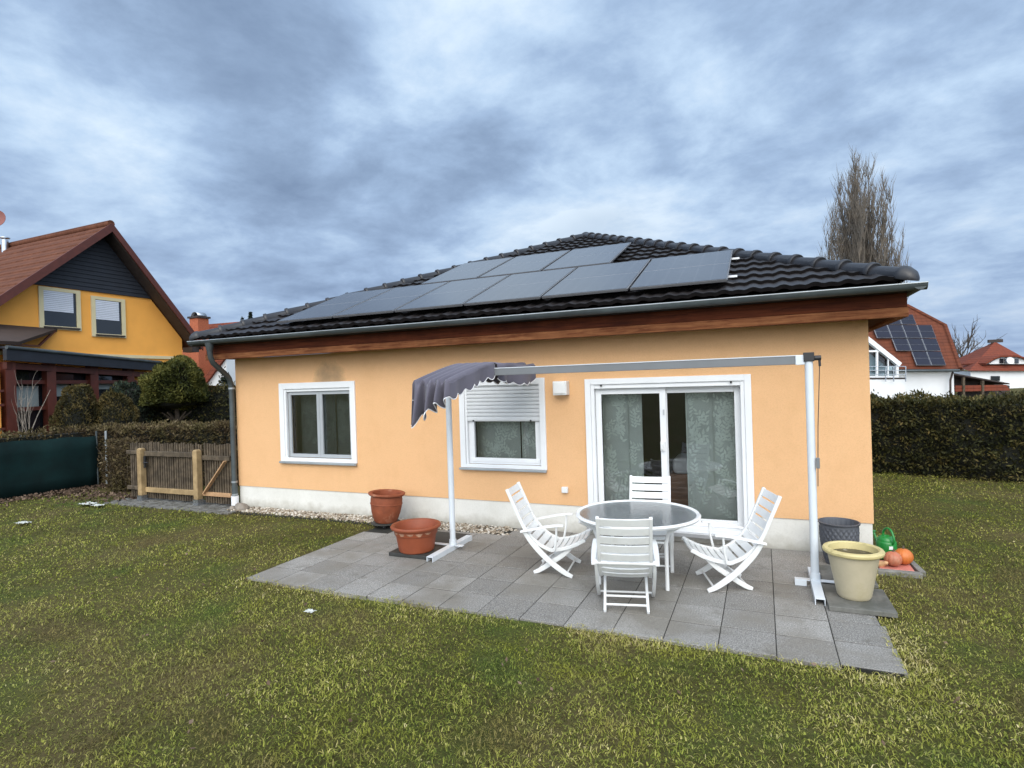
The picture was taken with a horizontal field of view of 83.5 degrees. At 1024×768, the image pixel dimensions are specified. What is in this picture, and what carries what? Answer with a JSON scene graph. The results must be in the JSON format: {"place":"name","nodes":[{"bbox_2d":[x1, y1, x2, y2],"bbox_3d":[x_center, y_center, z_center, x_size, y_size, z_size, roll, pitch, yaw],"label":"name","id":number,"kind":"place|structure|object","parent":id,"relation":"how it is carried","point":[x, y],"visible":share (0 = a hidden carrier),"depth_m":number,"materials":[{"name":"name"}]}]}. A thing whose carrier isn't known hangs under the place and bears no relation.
{"place":"outdoors","nodes":[
{"label":"outdoors","id":0,"kind":"place"},
{"bbox_2d":[0,211,203,438],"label":"yellow house","id":1,"kind":"structure","parent":0,"point":[93,306],"depth_m":17.38,"materials":[{"name":"yellow paint"}]},
{"bbox_2d":[38,286,81,330],"bbox_3d":[-13.294,-2.208,16.891,0.099,1.220,1.100,-2,0,24],"label":"window","id":2,"kind":"structure","parent":1,"relation":"in","point":[58,308],"depth_m":16.88,"materials":[{"name":"white wood"}]},
{"bbox_2d":[90,295,125,337],"bbox_3d":[-12.745,-2.108,18.142,0.099,1.260,1.030,-2,0,24],"label":"window","id":3,"kind":"structure","parent":1,"relation":"in","point":[108,315],"depth_m":18.12,"materials":[{"name":"white wood"}]},
{"bbox_2d":[104,498,240,514],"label":"path","id":4,"kind":"structure","parent":0,"point":[170,504],"depth_m":10.34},
{"bbox_2d":[126,442,203,505],"bbox_3d":[-6.520,1.653,10.678,2.072,1.135,0.157,-2,0,24],"label":"picket fence","id":5,"kind":"object","parent":4,"relation":"on","point":[145,474],"visible":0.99,"depth_m":10.70,"materials":[{"name":"brown wood"}]},
{"bbox_2d":[201,443,231,503],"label":"garden gate","id":6,"kind":"structure","parent":5,"relation":"attached to","point":[220,460],"depth_m":10.16,"materials":[{"name":"brown wood"}]},
{"bbox_2d":[182,312,236,389],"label":"brick chimney house","id":7,"kind":"structure","parent":0,"point":[198,321],"depth_m":30.95,"materials":[{"name":"red tile"}]},
{"bbox_2d":[229,509,373,525],"bbox_3d":[-2.399,2.125,8.812,5.230,0.088,0.405,-2,0,24],"label":"gravel bed","id":8,"kind":"object","parent":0,"point":[289,516],"visible":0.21,"depth_m":9.06,"materials":[{"name":"grey gravel"}]},
{"bbox_2d":[234,503,249,509],"bbox_3d":[-4.590,2.101,9.749,0.240,0.178,0.223,-2,0,-18],"label":"field stone","id":9,"kind":"object","parent":8,"relation":"on","point":[240,506],"visible":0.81,"depth_m":9.68,"materials":[{"name":"beige stone"}]},
{"bbox_2d":[0,370,1023,767],"bbox_3d":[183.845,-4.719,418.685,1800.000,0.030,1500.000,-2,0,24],"label":"lawn ground","id":10,"kind":"structure","parent":0,"point":[42,690],"depth_m":4.13,"materials":[{"name":"plant"}]},
{"bbox_2d":[11,370,49,435],"bbox_3d":[-12.290,0.765,12.957,1.403,3.316,3.141,-2,0,40],"label":"bare shrub","id":11,"kind":"object","parent":10,"relation":"on","point":[22,421],"visible":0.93,"depth_m":13.84,"materials":[{"name":"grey plant"}]},
{"bbox_2d":[0,423,86,442],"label":"boundary hedge","id":12,"kind":"object","parent":10,"relation":"on","point":[29,435],"visible":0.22,"depth_m":12.54,"materials":[{"name":"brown plant"}]},
{"bbox_2d":[0,431,107,500],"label":"screen fence","id":13,"kind":"object","parent":10,"relation":"on","point":[27,467],"visible":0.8,"depth_m":11.95,"materials":[{"name":"fabric"}]},
{"bbox_2d":[0,483,136,509],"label":"fallen leaves","id":14,"kind":"object","parent":10,"relation":"on","point":[75,492],"visible":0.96,"depth_m":11.49,"materials":[{"name":"brown plant"}]},
{"bbox_2d":[78,501,97,504],"bbox_3d":[-7.840,2.203,10.591,0.317,0.035,0.213,-2,0,24],"label":"scrap","id":15,"kind":"object","parent":14,"relation":"on","point":[87,503],"visible":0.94,"depth_m":10.56,"materials":[{"name":"white paper"}]},
{"bbox_2d":[48,383,99,433],"bbox_3d":[-11.213,1.170,14.803,1.257,2.409,1.250,-2,0,24],"label":"topiary shrub","id":16,"kind":"object","parent":10,"relation":"on","point":[77,405],"visible":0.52,"depth_m":14.56,"materials":[{"name":"green plant"}]},
{"bbox_2d":[90,390,139,430],"bbox_3d":[-10.537,1.253,15.209,1.311,2.200,1.360,-2,0,24],"label":"topiary shrub","id":17,"kind":"object","parent":10,"relation":"on","point":[114,409],"visible":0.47,"depth_m":15.00,"materials":[{"name":"green plant"}]},
{"bbox_2d":[97,436,143,492],"bbox_3d":[-8.241,1.704,12.179,1.174,1.165,0.835,-2,0,24],"label":"dry shrub","id":18,"kind":"object","parent":10,"relation":"on","point":[120,475],"visible":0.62,"depth_m":11.99,"materials":[{"name":"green plant"}]},
{"bbox_2d":[111,380,156,423],"bbox_3d":[-11.172,1.111,16.929,1.356,2.515,1.468,-2,0,-34],"label":"evergreen shrub","id":19,"kind":"object","parent":10,"relation":"on","point":[132,390],"visible":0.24,"depth_m":16.73,"materials":[{"name":"green plant"}]},
{"bbox_2d":[80,418,238,485],"bbox_3d":[-6.824,1.518,12.871,5.944,1.520,1.064,-2,0,11],"label":"clipped hedge","id":20,"kind":"object","parent":10,"relation":"on","point":[182,431],"visible":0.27,"depth_m":12.68,"materials":[{"name":"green plant"}]},
{"bbox_2d":[105,379,236,428],"bbox_3d":[-7.856,1.022,18.532,9.184,2.583,1.452,-2,0,-19],"label":"dark hedge","id":21,"kind":"object","parent":10,"relation":"on","point":[215,407],"visible":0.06,"depth_m":17.57,"materials":[{"name":"green plant"}]},
{"bbox_2d":[137,354,210,422],"bbox_3d":[-9.927,0.716,16.992,1.979,3.238,1.943,-2,0,24],"label":"mop head pine","id":22,"kind":"object","parent":10,"relation":"on","point":[177,383],"visible":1,"depth_m":16.46,"materials":[{"name":"green plant"}]},
{"bbox_2d":[218,366,229,386],"bbox_3d":[-9.991,0.815,19.988,0.819,2.916,0.792,-2,0,24],"label":"young conifer","id":23,"kind":"object","parent":10,"relation":"on","point":[223,379],"visible":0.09,"depth_m":19.95,"materials":[{"name":"green plant"}]},
{"bbox_2d":[248,311,257,357],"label":"spruce","id":24,"kind":"object","parent":10,"relation":"on","point":[250,313],"visible":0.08,"depth_m":59.93,"materials":[{"name":"green plant"}]},
{"bbox_2d":[303,609,316,612],"bbox_3d":[-1.821,2.041,5.159,0.103,0.018,0.073,-2,0,24],"label":"scrap","id":25,"kind":"object","parent":10,"relation":"on","point":[310,610],"visible":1,"depth_m":5.16,"materials":[{"name":"white paper"}]},
{"bbox_2d":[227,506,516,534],"bbox_3d":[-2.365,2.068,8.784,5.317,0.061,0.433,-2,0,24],"label":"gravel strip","id":26,"kind":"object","parent":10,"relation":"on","point":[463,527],"visible":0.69,"depth_m":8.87,"materials":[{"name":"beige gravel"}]},
{"bbox_2d":[8,512,1022,767],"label":"scattered leaves","id":27,"kind":"object","parent":10,"relation":"on","point":[398,654],"visible":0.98,"depth_m":4.06,"materials":[{"name":"brown plant"}]},
{"bbox_2d":[187,232,928,551],"bbox_3d":[1.947,-0.750,13.868,10.479,5.541,13.692,-2,0,24],"label":"bungalow","id":28,"kind":"object","parent":10,"relation":"on","point":[330,429],"visible":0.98,"depth_m":7.71,"materials":[{"name":"orange paint"}]},
{"bbox_2d":[278,381,357,465],"bbox_3d":[-3.120,0.636,9.474,1.590,1.335,0.394,-2,0,24],"label":"window","id":29,"kind":"structure","parent":28,"relation":"in","point":[323,427],"depth_m":9.37,"materials":[{"name":"white plastic"}]},
{"bbox_2d":[459,378,547,472],"bbox_3d":[-0.089,0.568,8.145,1.330,1.280,0.404,-2,0,24],"label":"window","id":30,"kind":"structure","parent":28,"relation":"in","point":[498,410],"depth_m":8.14,"materials":[{"name":"white plastic"}]},
{"bbox_2d":[584,374,755,540],"bbox_3d":[1.957,0.885,7.241,2.035,1.955,0.434,-2,0,24],"label":"patio door","id":31,"kind":"structure","parent":28,"relation":"in","point":[719,433],"depth_m":7.22,"materials":[{"name":"white plastic"}]},
{"bbox_2d":[670,453,688,505],"bbox_3d":[2.895,1.471,8.405,1.050,0.830,0.700,-2,0,24],"label":"sideboard","id":32,"kind":"object","parent":28,"relation":"in","point":[679,482],"visible":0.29,"depth_m":8.25,"materials":[{"name":"brown wood"}]},
{"bbox_2d":[817,143,911,299],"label":"poplar","id":33,"kind":"object","parent":10,"relation":"on","point":[858,229],"visible":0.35,"depth_m":44.35,"materials":[{"name":"brown plant"}]},
{"bbox_2d":[873,527,896,558],"bbox_3d":[4.065,1.726,6.294,0.196,0.339,0.336,-2,0,-24],"label":"watering can","id":34,"kind":"object","parent":10,"relation":"on","point":[885,543],"visible":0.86,"depth_m":6.19,"materials":[{"name":"green plastic"}]},
{"bbox_2d":[878,560,913,570],"bbox_3d":[3.944,1.882,5.919,0.300,0.027,0.290,-2,0,24],"label":"red tile","id":35,"kind":"object","parent":10,"relation":"on","point":[907,567],"visible":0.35,"depth_m":5.84,"materials":[{"name":"red tile"}]},
{"bbox_2d":[878,561,887,566],"bbox_3d":[3.802,1.850,5.885,0.068,0.084,0.116,-2,0,-28],"label":"gourd","id":36,"kind":"object","parent":35,"relation":"on","point":[883,563],"visible":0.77,"depth_m":5.86,"materials":[{"name":"orange food"}]},
{"bbox_2d":[884,549,901,565],"bbox_3d":[3.909,1.779,5.883,0.161,0.178,0.161,-2,0,6],"label":"pumpkin","id":37,"kind":"object","parent":35,"relation":"on","point":[893,558],"visible":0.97,"depth_m":5.83,"materials":[{"name":"orange plant"}]},
{"bbox_2d":[895,546,913,564],"bbox_3d":[4.050,1.769,5.931,0.173,0.190,0.173,-2,0,-39],"label":"pumpkin","id":38,"kind":"object","parent":35,"relation":"on","point":[906,555],"visible":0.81,"depth_m":5.87,"materials":[{"name":"orange plant"}]},
{"bbox_2d":[877,568,922,578],"bbox_3d":[3.862,1.905,5.723,0.385,0.078,0.075,-2,0,24],"label":"edging stone","id":39,"kind":"object","parent":10,"relation":"on","point":[881,571],"visible":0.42,"depth_m":5.70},
{"bbox_2d":[868,304,962,398],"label":"white house","id":40,"kind":"structure","parent":10,"relation":"on","point":[915,349],"depth_m":30.40,"materials":[{"name":"roof tile"},{"name":"white plaster"},{"name":"upvc"}]},
{"bbox_2d":[910,561,925,576],"bbox_3d":[4.199,1.892,6.051,0.060,0.080,0.791,-2,0,19],"label":"edging stone","id":41,"kind":"object","parent":10,"relation":"on","point":[915,566],"visible":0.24,"depth_m":5.80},
{"bbox_2d":[870,389,1023,483],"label":"thuja hedge","id":42,"kind":"object","parent":10,"relation":"on","point":[954,435],"visible":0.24,"depth_m":10.76,"materials":[{"name":"green plant"}]},
{"bbox_2d":[956,331,981,355],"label":"bare tree","id":43,"kind":"object","parent":10,"relation":"on","point":[962,347],"visible":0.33,"depth_m":119.23,"materials":[{"name":"plant"}]},
{"bbox_2d":[952,318,1002,370],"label":"bare tree","id":44,"kind":"object","parent":10,"relation":"on","point":[968,344],"visible":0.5,"depth_m":74.72,"materials":[{"name":"brown plant"}]},
{"bbox_2d":[954,373,1009,398],"bbox_3d":[26.617,0.191,33.470,4.062,1.766,3.064,-2,0,0],"label":"carport","id":45,"kind":"object","parent":10,"relation":"on","point":[966,385],"visible":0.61,"depth_m":32.00,"materials":[{"name":"brown wood"}]},
{"bbox_2d":[954,339,1023,387],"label":"hipped house","id":46,"kind":"structure","parent":10,"relation":"on","point":[995,360],"depth_m":55.60,"materials":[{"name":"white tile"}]},
{"bbox_2d":[991,376,999,380],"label":"window","id":47,"kind":"structure","parent":46,"relation":"in","point":[997,378],"depth_m":55.29,"materials":[{"name":"grey glass"}]},
{"bbox_2d":[0,0,1023,369],"label":"sky","id":48,"kind":"structure","parent":0,"point":[260,157],"materials":[{"name":"blue"}]},
{"bbox_2d":[246,519,907,677],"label":"patio","id":49,"kind":"structure","parent":0,"point":[516,600],"depth_m":5.42,"materials":[{"name":"stone"}]},
{"bbox_2d":[371,519,399,528],"bbox_3d":[-1.819,2.017,8.260,0.410,0.066,0.410,-2,0,24],"label":"plant trolley","id":50,"kind":"object","parent":49,"relation":"on","point":[374,523],"visible":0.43,"depth_m":8.11,"materials":[{"name":"metal"}]},
{"bbox_2d":[368,489,404,523],"bbox_3d":[-1.812,1.770,8.261,0.524,0.425,0.524,2,0,24],"label":"plant pot","id":51,"kind":"object","parent":50,"relation":"on","point":[386,505],"visible":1,"depth_m":8.09,"materials":[{"name":"ceramic"}]},
{"bbox_2d":[389,544,445,559],"bbox_3d":[-1.126,2.010,6.916,0.545,0.043,0.460,-2,0,24],"label":"weight slab","id":52,"kind":"object","parent":49,"relation":"on","point":[397,552],"depth_m":6.75,"materials":[{"name":"grey concrete"}]},
{"bbox_2d":[390,518,440,554],"bbox_3d":[-1.147,1.832,6.873,0.604,0.312,0.604,-2,0,1],"label":"plant pot","id":53,"kind":"object","parent":52,"relation":"on","point":[415,536],"visible":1,"depth_m":6.70,"materials":[{"name":"ceramic"}]},
{"bbox_2d":[435,531,469,545],"bbox_3d":[-0.890,2.004,7.419,0.515,0.037,0.510,-2,0,24],"label":"weight slab","id":54,"kind":"object","parent":49,"relation":"on","point":[442,537],"depth_m":7.44,"materials":[{"name":"grey concrete"}]},
{"bbox_2d":[505,482,591,577],"bbox_3d":[0.408,1.542,6.165,0.841,0.892,0.584,-2,0,17],"label":"garden chair","id":55,"kind":"object","parent":49,"relation":"on","point":[560,549],"visible":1,"depth_m":6.11,"materials":[{"name":"white plastic"}]},
{"bbox_2d":[411,352,833,605],"bbox_3d":[0.915,0.835,6.190,4.630,2.276,1.957,-2,0,24],"label":"awning stand","id":56,"kind":"object","parent":49,"relation":"on","point":[431,391],"visible":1,"depth_m":6.03,"materials":[{"name":"white paint"}]},
{"bbox_2d":[591,516,659,613],"bbox_3d":[0.998,1.526,5.068,0.584,0.892,0.840,-2,0,11],"label":"garden chair","id":57,"kind":"object","parent":49,"relation":"on","point":[620,560],"visible":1,"depth_m":4.81,"materials":[{"name":"white plastic"}]},
{"bbox_2d":[575,500,700,590],"bbox_3d":[1.260,1.621,5.738,1.224,0.680,1.224,-2,0,24],"label":"garden table","id":58,"kind":"object","parent":49,"relation":"on","point":[671,517],"visible":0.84,"depth_m":5.73,"materials":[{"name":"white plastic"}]},
{"bbox_2d":[623,475,673,572],"bbox_3d":[1.487,1.508,6.247,0.584,0.892,0.840,-2,0,18],"label":"garden chair","id":59,"kind":"object","parent":49,"relation":"on","point":[659,536],"visible":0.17,"depth_m":6.56,"materials":[{"name":"white plastic"}]},
{"bbox_2d":[681,487,781,592],"bbox_3d":[2.115,1.490,5.566,0.840,0.892,0.584,-2,0,6],"label":"garden chair","id":60,"kind":"object","parent":49,"relation":"on","point":[714,558],"visible":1,"depth_m":5.47,"materials":[{"name":"white plastic"}]},
{"bbox_2d":[818,517,860,564],"bbox_3d":[3.458,1.671,6.057,0.398,0.442,0.398,-2,0,24],"label":"plant pot","id":61,"kind":"object","parent":49,"relation":"on","point":[837,529],"visible":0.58,"depth_m":5.97,"materials":[{"name":"grey plastic"}]},
{"bbox_2d":[819,565,877,588],"bbox_3d":[3.277,1.880,5.615,0.460,0.037,0.480,-2,0,24],"label":"weight slab","id":62,"kind":"object","parent":49,"relation":"on","point":[825,571],"depth_m":5.64,"materials":[{"name":"grey concrete"}]},
{"bbox_2d":[821,584,897,617],"bbox_3d":[3.016,1.887,5.012,0.495,0.043,0.565,-2,0,22],"label":"weight slab","id":63,"kind":"object","parent":49,"relation":"on","point":[878,603],"depth_m":4.85,"materials":[{"name":"grey concrete"}]},
{"bbox_2d":[822,541,884,600],"bbox_3d":[3.000,1.649,5.034,0.480,0.430,0.480,-2,0,24],"label":"plant pot","id":64,"kind":"object","parent":63,"relation":"on","point":[854,566],"visible":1,"depth_m":4.91,"materials":[{"name":"plastic"}]}
]}

